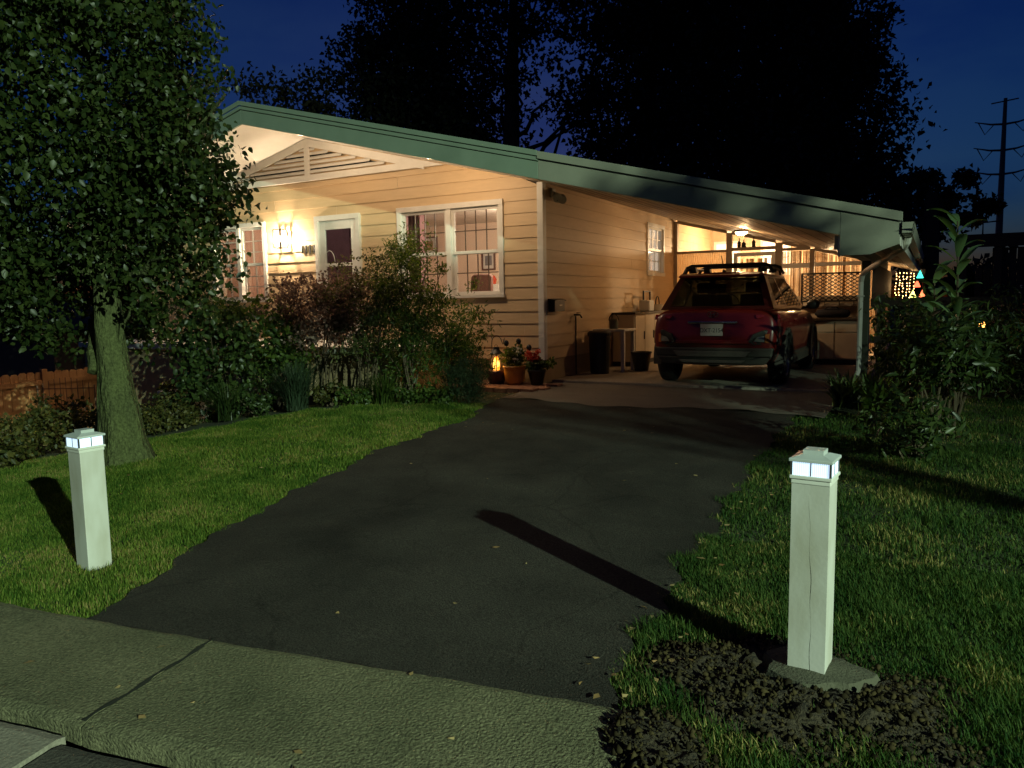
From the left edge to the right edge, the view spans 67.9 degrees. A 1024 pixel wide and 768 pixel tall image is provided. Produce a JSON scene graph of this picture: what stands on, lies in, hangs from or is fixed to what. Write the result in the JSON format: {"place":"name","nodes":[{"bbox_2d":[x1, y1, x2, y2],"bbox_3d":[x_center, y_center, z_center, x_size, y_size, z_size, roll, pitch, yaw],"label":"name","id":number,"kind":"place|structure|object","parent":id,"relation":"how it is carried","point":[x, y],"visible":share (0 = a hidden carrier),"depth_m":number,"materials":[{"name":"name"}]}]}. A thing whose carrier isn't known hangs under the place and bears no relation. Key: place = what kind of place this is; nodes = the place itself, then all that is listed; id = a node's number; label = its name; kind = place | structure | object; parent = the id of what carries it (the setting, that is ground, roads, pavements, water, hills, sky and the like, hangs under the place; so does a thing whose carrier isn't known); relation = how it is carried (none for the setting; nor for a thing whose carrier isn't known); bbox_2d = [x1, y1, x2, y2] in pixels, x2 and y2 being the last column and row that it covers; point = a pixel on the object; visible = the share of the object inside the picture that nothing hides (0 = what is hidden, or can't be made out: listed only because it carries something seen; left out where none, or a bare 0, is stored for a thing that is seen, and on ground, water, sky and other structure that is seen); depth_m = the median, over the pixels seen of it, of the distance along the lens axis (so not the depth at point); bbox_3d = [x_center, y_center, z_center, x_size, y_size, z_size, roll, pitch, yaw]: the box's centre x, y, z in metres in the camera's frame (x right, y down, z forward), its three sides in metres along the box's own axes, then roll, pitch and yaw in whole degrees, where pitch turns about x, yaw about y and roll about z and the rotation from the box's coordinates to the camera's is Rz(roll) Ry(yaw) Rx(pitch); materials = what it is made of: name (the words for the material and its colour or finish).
{"place":"outdoors","nodes":[
{"label":"outdoors","id":0,"kind":"place"},
{"bbox_2d":[0,602,212,745],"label":"pavement","id":1,"kind":"structure","parent":0,"point":[71,676],"depth_m":3.30,"materials":[{"name":"concrete"}]},
{"bbox_2d":[82,638,215,720],"bbox_3d":[-1.485,1.214,3.172,0.035,0.021,0.696,1,7,21],"label":"pavement joint","id":2,"kind":"object","parent":1,"relation":"on","point":[147,680],"visible":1,"depth_m":3.12,"materials":[{"name":"grey concrete"}]},
{"bbox_2d":[180,379,259,421],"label":"ornamental grass","id":3,"kind":"object","parent":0,"point":[223,407],"depth_m":10.58,"materials":[{"name":"green plant"}]},
{"bbox_2d":[0,397,487,617],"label":"grass","id":4,"kind":"structure","parent":0,"point":[39,482],"depth_m":6.25,"materials":[{"name":"green plant"}]},
{"bbox_2d":[244,355,336,411],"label":"ornamental grass","id":5,"kind":"object","parent":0,"point":[296,389],"depth_m":10.52,"materials":[{"name":"green plant"}]},
{"bbox_2d":[82,641,650,767],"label":"pavement","id":6,"kind":"structure","parent":0,"point":[249,707],"depth_m":2.81,"materials":[{"name":"concrete"}]},
{"bbox_2d":[13,391,791,767],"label":"fallen leaves","id":7,"kind":"object","parent":6,"relation":"on","point":[597,695],"visible":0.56,"depth_m":3.31,"materials":[{"name":"brown plant"}]},
{"bbox_2d":[352,369,418,404],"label":"ornamental grass","id":8,"kind":"object","parent":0,"point":[380,396],"depth_m":10.28,"materials":[{"name":"green plant"}]},
{"bbox_2d":[86,398,794,708],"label":"driveway","id":9,"kind":"structure","parent":0,"point":[391,554],"depth_m":4.57,"materials":[{"name":"grey asphalt"}]},
{"bbox_2d":[450,380,562,392],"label":"paving","id":10,"kind":"structure","parent":0,"point":[505,387],"depth_m":11.27,"materials":[{"name":"brick"}]},
{"bbox_2d":[486,345,504,383],"bbox_3d":[-0.241,-0.308,11.759,0.330,0.604,0.330,2,7,29],"label":"candle lantern","id":11,"kind":"object","parent":10,"relation":"on","point":[498,375],"visible":0.83,"depth_m":11.68,"materials":[{"name":"black metal"}]},
{"bbox_2d":[498,343,526,384],"bbox_3d":[0.011,-0.312,11.627,0.451,0.632,0.464,2,7,29],"label":"yellow pot","id":12,"kind":"object","parent":10,"relation":"on","point":[514,367],"visible":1,"depth_m":11.53,"materials":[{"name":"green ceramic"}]},
{"bbox_2d":[524,349,556,384],"bbox_3d":[0.412,-0.260,11.467,0.502,0.551,0.373,1,7,20],"label":"black pot","id":13,"kind":"object","parent":10,"relation":"on","point":[534,364],"visible":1,"depth_m":11.41,"materials":[{"name":"green plastic"}]},
{"bbox_2d":[0,305,1023,767],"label":"ground","id":14,"kind":"structure","parent":0,"point":[718,533],"depth_m":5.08,"materials":[{"name":"green plant"}]},
{"bbox_2d":[0,419,51,470],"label":"bush","id":15,"kind":"object","parent":14,"relation":"on","point":[12,450],"visible":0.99,"depth_m":8.02,"materials":[{"name":"green plant"}]},
{"bbox_2d":[0,414,59,461],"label":"bush","id":16,"kind":"object","parent":14,"relation":"on","point":[16,423],"visible":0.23,"depth_m":8.80,"materials":[{"name":"green plant"}]},
{"bbox_2d":[0,405,68,455],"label":"bush","id":17,"kind":"object","parent":14,"relation":"on","point":[40,414],"visible":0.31,"depth_m":9.50,"materials":[{"name":"green plant"}]},
{"bbox_2d":[0,367,96,435],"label":"fence","id":18,"kind":"object","parent":14,"relation":"on","point":[18,392],"visible":0.32,"depth_m":13.03,"materials":[{"name":"brown wood"}]},
{"bbox_2d":[20,390,92,450],"bbox_3d":[-6.193,0.504,10.360,1.017,0.849,0.924,-6,8,-42],"label":"bush","id":19,"kind":"object","parent":14,"relation":"on","point":[82,404],"visible":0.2,"depth_m":10.42,"materials":[{"name":"green plant"}]},
{"bbox_2d":[36,377,95,421],"bbox_3d":[-6.823,0.405,11.688,0.871,1.020,0.023,-1,6,-3],"label":"wire trellis","id":20,"kind":"object","parent":14,"relation":"on","point":[60,388],"visible":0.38,"depth_m":11.65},
{"bbox_2d":[46,402,95,450],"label":"bush","id":21,"kind":"object","parent":14,"relation":"on","point":[89,423],"visible":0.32,"depth_m":9.14,"materials":[{"name":"green plant"}]},
{"bbox_2d":[0,297,144,376],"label":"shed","id":22,"kind":"structure","parent":14,"relation":"on","point":[13,361],"depth_m":18.62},
{"bbox_2d":[63,428,111,571],"bbox_3d":[-2.521,0.686,4.541,0.162,0.846,0.162,3,7,34],"label":"driveway post","id":23,"kind":"object","parent":14,"relation":"on","point":[84,447],"visible":0.98,"depth_m":4.49,"materials":[{"name":"paint"}]},
{"bbox_2d":[0,0,267,467],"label":"tree","id":24,"kind":"object","parent":14,"relation":"on","point":[143,163],"visible":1,"depth_m":6.83,"materials":[{"name":"green plant"}]},
{"bbox_2d":[139,399,201,435],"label":"bush","id":25,"kind":"object","parent":14,"relation":"on","point":[158,425],"visible":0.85,"depth_m":10.22,"materials":[{"name":"green plant"}]},
{"bbox_2d":[139,389,204,427],"bbox_3d":[-4.900,0.356,10.971,0.923,0.616,0.987,-4,7,-28],"label":"bush","id":26,"kind":"object","parent":14,"relation":"on","point":[168,396],"visible":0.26,"depth_m":10.87,"materials":[{"name":"green plant"}]},
{"bbox_2d":[155,371,206,418],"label":"bush","id":27,"kind":"object","parent":14,"relation":"on","point":[168,388],"visible":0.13,"depth_m":11.82,"materials":[{"name":"green plant"}]},
{"bbox_2d":[157,388,208,418],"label":"bush","id":28,"kind":"object","parent":14,"relation":"on","point":[201,404],"visible":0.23,"depth_m":12.74,"materials":[{"name":"green plant"}]},
{"bbox_2d":[156,253,289,422],"bbox_3d":[-4.183,-0.622,10.899,1.912,2.516,1.512,2,7,29],"label":"viburnum","id":29,"kind":"object","parent":14,"relation":"on","point":[213,333],"visible":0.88,"depth_m":10.74,"materials":[{"name":"green plant"}]},
{"bbox_2d":[232,392,276,417],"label":"perennial","id":30,"kind":"object","parent":14,"relation":"on","point":[260,406],"visible":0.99,"depth_m":10.49,"materials":[{"name":"green plant"}]},
{"bbox_2d":[228,287,321,410],"bbox_3d":[-3.541,-0.502,11.305,1.564,1.876,1.285,2,7,29],"label":"viburnum","id":31,"kind":"object","parent":14,"relation":"on","point":[272,326],"visible":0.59,"depth_m":11.11,"materials":[{"name":"green plant"}]},
{"bbox_2d":[230,61,348,118],"bbox_3d":[-7.615,-6.732,28.012,6.853,10.396,4.576,5,9,44],"label":"tree","id":32,"kind":"object","parent":14,"relation":"on","point":[315,106],"visible":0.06,"depth_m":27.28,"materials":[{"name":"green plant"}]},
{"bbox_2d":[245,268,388,405],"bbox_3d":[-2.718,-0.679,11.033,2.255,1.982,1.448,2,7,29],"label":"smoke bush","id":33,"kind":"object","parent":14,"relation":"on","point":[313,330],"visible":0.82,"depth_m":10.79,"materials":[{"name":"purple plant"}]},
{"bbox_2d":[309,379,352,406],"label":"perennial","id":34,"kind":"object","parent":14,"relation":"on","point":[324,394],"visible":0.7,"depth_m":10.52,"materials":[{"name":"green plant"}]},
{"bbox_2d":[333,384,375,408],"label":"perennial","id":35,"kind":"object","parent":14,"relation":"on","point":[356,398],"visible":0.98,"depth_m":10.35,"materials":[{"name":"green plant"}]},
{"bbox_2d":[311,246,419,398],"bbox_3d":[-2.010,-0.817,10.632,1.717,2.167,1.205,2,7,29],"label":"smoke bush","id":36,"kind":"object","parent":14,"relation":"on","point":[360,332],"visible":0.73,"depth_m":10.47,"materials":[{"name":"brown plant"}]},
{"bbox_2d":[360,225,423,387],"bbox_3d":[-1.672,-1.040,11.078,0.972,2.462,0.622,4,8,40],"label":"nandina","id":37,"kind":"object","parent":14,"relation":"on","point":[396,245],"visible":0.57,"depth_m":10.85,"materials":[{"name":"green plant"}]},
{"bbox_2d":[349,221,460,402],"bbox_3d":[-1.502,-0.960,10.409,1.840,2.475,1.283,2,7,29],"label":"nandina","id":38,"kind":"object","parent":14,"relation":"on","point":[407,340],"visible":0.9,"depth_m":10.25,"materials":[{"name":"green plant"}]},
{"bbox_2d":[384,378,430,404],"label":"perennial","id":39,"kind":"object","parent":14,"relation":"on","point":[409,396],"visible":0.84,"depth_m":10.27,"materials":[{"name":"green plant"}]},
{"bbox_2d":[303,0,549,150],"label":"tree","id":40,"kind":"object","parent":14,"relation":"on","point":[395,102],"visible":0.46,"depth_m":26.40,"materials":[{"name":"green plant"}]},
{"bbox_2d":[415,380,458,405],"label":"perennial","id":41,"kind":"object","parent":14,"relation":"on","point":[444,398],"visible":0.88,"depth_m":10.16,"materials":[{"name":"green plant"}]},
{"bbox_2d":[411,276,501,399],"bbox_3d":[-0.772,-0.630,10.470,1.192,1.765,1.119,2,7,29],"label":"nandina","id":42,"kind":"object","parent":14,"relation":"on","point":[460,344],"visible":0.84,"depth_m":10.42,"materials":[{"name":"green plant"}]},
{"bbox_2d":[440,351,492,405],"bbox_3d":[-0.601,-0.078,10.170,0.737,0.773,0.714,2,7,29],"label":"juniper","id":43,"kind":"object","parent":14,"relation":"on","point":[471,386],"visible":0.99,"depth_m":10.07,"materials":[{"name":"green plant"}]},
{"bbox_2d":[51,101,923,415],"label":"house","id":44,"kind":"structure","parent":14,"relation":"on","point":[601,245],"depth_m":12.63,"materials":[{"name":"beige wood"}]},
{"bbox_2d":[210,222,268,302],"bbox_3d":[-5.226,-2.323,14.789,1.530,1.600,0.295,2,7,29],"label":"window","id":45,"kind":"structure","parent":44,"relation":"in","point":[252,236],"depth_m":14.77,"materials":[{"name":"white glass"}]},
{"bbox_2d":[272,229,287,248],"bbox_3d":[-4.238,-2.663,13.964,0.192,0.344,0.228,2,7,29],"label":"wall lantern","id":46,"kind":"object","parent":44,"relation":"attached to","point":[285,238],"depth_m":13.96,"materials":[{"name":"white glass"}]},
{"bbox_2d":[313,213,364,338],"bbox_3d":[-3.047,-1.896,13.552,1.030,2.185,0.188,2,7,29],"label":"door","id":47,"kind":"structure","parent":44,"relation":"in","point":[321,224],"depth_m":13.46,"materials":[{"name":"white wood"}]},
{"bbox_2d":[426,236,437,252],"bbox_3d":[-1.907,-3.172,17.453,0.460,0.400,0.030,2,7,29],"label":"framed picture","id":48,"kind":"object","parent":44,"relation":"attached to","point":[432,242],"visible":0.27,"depth_m":17.40,"materials":[{"name":"brown fabric"}]},
{"bbox_2d":[396,198,505,298],"bbox_3d":[-0.977,-2.092,12.461,2.090,1.700,0.305,2,7,29],"label":"window","id":49,"kind":"structure","parent":44,"relation":"in","point":[449,209],"depth_m":12.33,"materials":[{"name":"white wood"}]},
{"bbox_2d":[470,274,492,290],"bbox_3d":[-0.446,-1.482,14.220,0.480,1.130,0.598,2,7,29],"label":"armchair","id":50,"kind":"object","parent":44,"relation":"in","point":[483,278],"visible":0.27,"depth_m":13.94,"materials":[{"name":"brown fabric"}]},
{"bbox_2d":[481,253,495,269],"bbox_3d":[-0.517,-2.715,16.735,0.340,0.420,0.030,2,7,29],"label":"framed picture","id":51,"kind":"object","parent":44,"relation":"attached to","point":[492,261],"visible":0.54,"depth_m":16.73,"materials":[{"name":"white paper"}]},
{"bbox_2d":[548,299,565,311],"bbox_3d":[0.709,-1.236,11.915,0.127,0.200,0.400,2,7,29],"label":"mailbox","id":52,"kind":"object","parent":44,"relation":"attached to","point":[556,305],"visible":1,"depth_m":11.79,"materials":[{"name":"black metal"}]},
{"bbox_2d":[550,188,566,203],"bbox_3d":[0.712,-2.896,11.709,0.213,0.236,0.347,2,7,29],"label":"security light","id":53,"kind":"object","parent":44,"relation":"attached to","point":[558,197],"visible":1,"depth_m":11.69,"materials":[{"name":"white paint"}]},
{"bbox_2d":[574,312,582,373],"bbox_3d":[1.094,-0.668,12.658,0.082,1.037,0.171,-6,8,-37],"label":"hose tap","id":54,"kind":"object","parent":44,"relation":"attached to","point":[575,315],"visible":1,"depth_m":12.71,"materials":[{"name":"brown metal"}]},
{"bbox_2d":[646,222,664,276],"bbox_3d":[3.017,-2.849,16.216,0.162,1.090,1.130,2,7,29],"label":"window","id":55,"kind":"structure","parent":44,"relation":"in","point":[655,243],"depth_m":16.32,"materials":[{"name":"white glass"}]},
{"bbox_2d":[714,241,740,271],"bbox_3d":[5.650,-3.287,20.016,0.690,0.920,0.058,2,7,29],"label":"window","id":56,"kind":"structure","parent":44,"relation":"in","point":[717,245],"depth_m":19.99,"materials":[{"name":"beige"}]},
{"bbox_2d":[734,229,748,234],"bbox_3d":[4.075,-2.688,13.520,0.260,0.091,0.260,2,7,29],"label":"ceiling light","id":57,"kind":"object","parent":44,"relation":"attached to","point":[742,232],"visible":1,"depth_m":13.43,"materials":[{"name":"white glass"}]},
{"bbox_2d":[733,251,774,274],"bbox_3d":[5.291,-1.766,16.650,0.880,2.205,0.090,2,7,29],"label":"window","id":58,"kind":"structure","parent":44,"relation":"in","point":[772,253],"depth_m":16.52,"materials":[{"name":"white wood"}]},
{"bbox_2d":[760,240,790,274],"bbox_3d":[6.722,-3.241,19.426,0.740,0.920,0.058,2,7,29],"label":"window","id":59,"kind":"structure","parent":44,"relation":"in","point":[763,243],"depth_m":19.46,"materials":[{"name":"beige"}]},
{"bbox_2d":[803,302,857,305],"bbox_3d":[5.913,-1.410,14.364,1.400,0.301,0.217,2,7,29],"label":"wall shelf","id":60,"kind":"object","parent":44,"relation":"attached to","point":[839,304],"depth_m":14.21,"materials":[{"name":"brown wood"}]},
{"bbox_2d":[872,266,891,298],"bbox_3d":[6.932,-1.815,14.232,0.030,0.699,5.821,2,7,29],"label":"bamboo screen","id":61,"kind":"object","parent":44,"relation":"attached to","point":[881,280],"visible":0.59,"depth_m":13.54,"materials":[{"name":"brown wood"}]},
{"bbox_2d":[894,270,914,297],"bbox_3d":[8.630,-2.134,16.660,0.486,0.688,0.060,2,7,29],"label":"light curtain","id":62,"kind":"object","parent":44,"relation":"hanging from","point":[902,283],"visible":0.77,"depth_m":16.68,"materials":[{"name":"white plastic"}]},
{"bbox_2d":[414,0,617,153],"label":"tree","id":63,"kind":"object","parent":14,"relation":"on","point":[514,16],"visible":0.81,"depth_m":24.46,"materials":[{"name":"green plant"}]},
{"bbox_2d":[552,0,756,223],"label":"tree","id":64,"kind":"object","parent":14,"relation":"on","point":[652,126],"visible":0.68,"depth_m":23.90,"materials":[{"name":"green plant"}]},
{"bbox_2d":[651,0,873,198],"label":"tree","id":65,"kind":"object","parent":14,"relation":"on","point":[765,119],"visible":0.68,"depth_m":23.13,"materials":[{"name":"green plant"}]},
{"bbox_2d":[593,622,1011,767],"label":"soil","id":66,"kind":"structure","parent":14,"relation":"on","point":[755,656],"depth_m":2.73,"materials":[{"name":"brown soil"}]},
{"bbox_2d":[762,646,880,693],"bbox_3d":[1.201,1.156,3.043,0.354,0.080,0.448,-6,8,-36],"label":"footing","id":67,"kind":"object","parent":14,"relation":"on","point":[839,673],"visible":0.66,"depth_m":2.98,"materials":[{"name":"concrete"}]},
{"bbox_2d":[787,446,841,673],"bbox_3d":[1.193,0.713,3.021,0.162,0.926,0.162,3,7,34],"label":"driveway post","id":68,"kind":"object","parent":67,"relation":"on","point":[814,473],"visible":0.99,"depth_m":2.96,"materials":[{"name":"paint"}]},
{"bbox_2d":[802,368,882,408],"bbox_3d":[3.969,0.047,9.000,0.867,0.466,0.914,-7,9,-43],"label":"ginger clump","id":69,"kind":"object","parent":14,"relation":"on","point":[846,398],"visible":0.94,"depth_m":8.96,"materials":[{"name":"green plant"}]},
{"bbox_2d":[757,0,947,232],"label":"tree","id":70,"kind":"object","parent":14,"relation":"on","point":[870,173],"visible":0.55,"depth_m":23.48,"materials":[{"name":"green plant"}]},
{"bbox_2d":[843,368,921,411],"bbox_3d":[4.152,0.081,8.622,0.933,0.486,0.825,-4,7,-27],"label":"ginger clump","id":71,"kind":"object","parent":14,"relation":"on","point":[870,389],"visible":0.62,"depth_m":8.62,"materials":[{"name":"green plant"}]},
{"bbox_2d":[845,375,974,466],"bbox_3d":[3.348,0.315,6.431,1.009,0.791,0.910,2,7,29],"label":"peony","id":72,"kind":"object","parent":14,"relation":"on","point":[907,438],"visible":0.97,"depth_m":6.40,"materials":[{"name":"green plant"}]},
{"bbox_2d":[858,286,961,403],"bbox_3d":[4.715,-0.443,8.968,1.258,1.444,1.254,2,7,29],"label":"laurel","id":73,"kind":"object","parent":14,"relation":"on","point":[886,355],"visible":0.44,"depth_m":9.05,"materials":[{"name":"green plant"}]},
{"bbox_2d":[865,167,969,328],"bbox_3d":[12.219,-3.961,23.281,2.712,5.240,2.988,0,6,13],"label":"tree","id":74,"kind":"object","parent":14,"relation":"on","point":[908,207],"visible":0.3,"depth_m":22.77,"materials":[{"name":"green plant"}]},
{"bbox_2d":[906,260,966,414],"bbox_3d":[4.479,-0.466,8.078,0.591,1.680,0.549,1,6,17],"label":"milkweed","id":75,"kind":"object","parent":14,"relation":"on","point":[940,272],"visible":0.36,"depth_m":8.00,"materials":[{"name":"green plant"}]},
{"bbox_2d":[869,295,1023,384],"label":"wood fence","id":76,"kind":"object","parent":14,"relation":"on","point":[945,301],"visible":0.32,"depth_m":11.00,"materials":[{"name":"brown wood"}]},
{"bbox_2d":[877,301,1018,439],"bbox_3d":[4.135,-0.113,7.103,1.018,1.331,1.170,-4,7,-24],"label":"laurel","id":77,"kind":"object","parent":14,"relation":"on","point":[937,349],"visible":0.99,"depth_m":7.08,"materials":[{"name":"green plant"}]},
{"bbox_2d":[898,163,1007,326],"bbox_3d":[8.910,-2.374,15.439,2.048,4.084,0.899,-1,6,4],"label":"tree","id":78,"kind":"object","parent":14,"relation":"on","point":[965,178],"visible":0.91,"depth_m":15.12,"materials":[{"name":"green plant"}]},
{"bbox_2d":[891,300,1023,415],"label":"laurel","id":79,"kind":"object","parent":14,"relation":"on","point":[996,353],"visible":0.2,"depth_m":8.11,"materials":[{"name":"green plant"}]},
{"bbox_2d":[891,246,1023,297],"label":"woods","id":80,"kind":"object","parent":14,"relation":"on","point":[949,279],"visible":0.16,"depth_m":101.04,"materials":[{"name":"plant"}]},
{"bbox_2d":[927,208,994,425],"bbox_3d":[4.460,-0.660,7.614,0.639,2.188,0.667,-2,6,-6],"label":"milkweed","id":81,"kind":"object","parent":14,"relation":"on","point":[958,239],"visible":0.69,"depth_m":7.56,"materials":[{"name":"green plant"}]},
{"bbox_2d":[965,305,1023,405],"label":"dark bush","id":82,"kind":"object","parent":14,"relation":"on","point":[1018,386],"visible":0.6,"depth_m":9.16,"materials":[{"name":"green plant"}]},
{"bbox_2d":[973,98,1023,232],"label":"pylon","id":83,"kind":"object","parent":14,"relation":"on","point":[1002,150],"visible":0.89,"depth_m":197.94,"materials":[{"name":"metal"}]},
{"bbox_2d":[981,280,1023,389],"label":"flowering bush","id":84,"kind":"object","parent":14,"relation":"on","point":[1021,298],"visible":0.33,"depth_m":10.05,"materials":[{"name":"green plant"}]},
{"bbox_2d":[0,0,1023,297],"label":"sky","id":85,"kind":"structure","parent":0,"point":[971,52],"materials":[{"name":"blue"}]},
{"bbox_2d":[639,291,653,310],"bbox_3d":[2.683,-1.649,15.097,0.220,0.404,0.415,2,7,29],"label":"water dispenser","id":86,"kind":"object","parent":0,"point":[646,305],"visible":0.94,"depth_m":14.97,"materials":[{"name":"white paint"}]},
{"bbox_2d":[501,382,832,417],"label":"path","id":87,"kind":"structure","parent":0,"point":[782,402],"depth_m":9.98,"materials":[{"name":"concrete"}]},
{"bbox_2d":[552,346,891,397],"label":"carport floor","id":88,"kind":"structure","parent":0,"point":[728,377],"depth_m":11.93,"materials":[{"name":"concrete"}]},
{"bbox_2d":[587,330,611,373],"bbox_3d":[1.481,-0.547,12.856,0.410,0.730,0.410,2,7,29],"label":"trash can","id":89,"kind":"object","parent":88,"relation":"on","point":[599,346],"visible":1,"depth_m":12.72,"materials":[{"name":"plastic"}]},
{"bbox_2d":[593,328,635,371],"bbox_3d":[1.791,-0.601,13.310,0.580,0.730,0.560,2,7,29],"label":"side table","id":90,"kind":"object","parent":88,"relation":"on","point":[624,330],"visible":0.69,"depth_m":12.99,"materials":[{"name":"white paint"}]},
{"bbox_2d":[609,314,618,328],"bbox_3d":[1.767,-1.089,13.208,0.150,0.261,0.150,-2,6,-13],"label":"watering can","id":91,"kind":"object","parent":90,"relation":"on","point":[613,323],"visible":1,"depth_m":13.16,"materials":[{"name":"black metal"}]},
{"bbox_2d":[612,310,666,365],"bbox_3d":[2.599,-0.933,15.007,0.465,0.994,2.260,2,7,29],"label":"table","id":92,"kind":"object","parent":88,"relation":"on","point":[643,323],"visible":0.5,"depth_m":14.14,"materials":[{"name":"beige wood"}]},
{"bbox_2d":[654,296,662,310],"bbox_3d":[2.986,-1.658,15.626,0.240,0.298,0.251,2,7,29],"label":"pail","id":93,"kind":"object","parent":92,"relation":"on","point":[658,307],"visible":0.83,"depth_m":15.54,"materials":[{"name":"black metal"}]},
{"bbox_2d":[631,351,651,370],"bbox_3d":[2.246,-0.398,13.219,0.360,0.330,0.360,2,7,29],"label":"storage bin","id":94,"kind":"object","parent":88,"relation":"on","point":[641,360],"visible":1,"depth_m":13.10,"materials":[{"name":"plastic"}]},
{"bbox_2d":[654,255,819,383],"bbox_3d":[3.748,-1.083,12.304,2.139,1.839,4.189,2,7,29],"label":"parked car","id":95,"kind":"object","parent":88,"relation":"on","point":[723,317],"visible":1,"depth_m":10.74,"materials":[{"name":"red paint"}]},
{"bbox_2d":[794,317,870,364],"bbox_3d":[5.715,-0.804,14.073,1.620,0.834,0.680,2,7,29],"label":"cabinet run","id":96,"kind":"object","parent":88,"relation":"on","point":[837,337],"visible":0.31,"depth_m":13.68,"materials":[{"name":"beige wood"}]},
{"bbox_2d":[815,333,833,357],"bbox_3d":[5.575,-0.701,13.826,0.500,0.460,0.024,2,7,29],"label":"door","id":97,"kind":"structure","parent":96,"relation":"in","point":[825,348],"depth_m":13.76,"materials":[{"name":"brown wood"}]},
{"bbox_2d":[815,306,850,317],"bbox_3d":[5.859,-1.315,13.901,0.610,0.204,0.204,2,7,29],"label":"duffel bag","id":98,"kind":"object","parent":96,"relation":"on","point":[832,312],"visible":1,"depth_m":13.84,"materials":[{"name":"black fabric"}]},
{"bbox_2d":[801,271,870,308],"bbox_3d":[5.934,-1.636,13.991,1.180,0.830,0.030,2,7,29],"label":"lattice panel","id":99,"kind":"object","parent":96,"relation":"on","point":[820,274],"visible":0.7,"depth_m":14.01,"materials":[{"name":"brown wood"}]},
{"bbox_2d":[834,333,856,358],"bbox_3d":[6.030,-0.682,13.575,0.500,0.460,0.024,2,7,29],"label":"door","id":100,"kind":"structure","parent":96,"relation":"in","point":[845,343],"depth_m":13.60,"materials":[{"name":"brown wood"}]},
{"bbox_2d":[797,295,869,316],"bbox_3d":[5.991,-1.060,14.533,1.500,1.235,0.040,2,7,29],"label":"back panel","id":101,"kind":"object","parent":88,"relation":"on","point":[853,310],"visible":0.07,"depth_m":14.39,"materials":[{"name":"brown wood"}]},
{"label":"road","id":102,"kind":"structure","parent":0,"visible":0},
{"bbox_2d":[0,722,65,767],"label":"gutter","id":103,"kind":"object","parent":102,"relation":"on","point":[21,746],"visible":0.91,"depth_m":2.76,"materials":[{"name":"concrete"}]},
{"bbox_2d":[23,745,156,767],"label":"gutter","id":104,"kind":"object","parent":102,"relation":"on","point":[62,756],"visible":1,"depth_m":2.66,"materials":[{"name":"grey concrete"}]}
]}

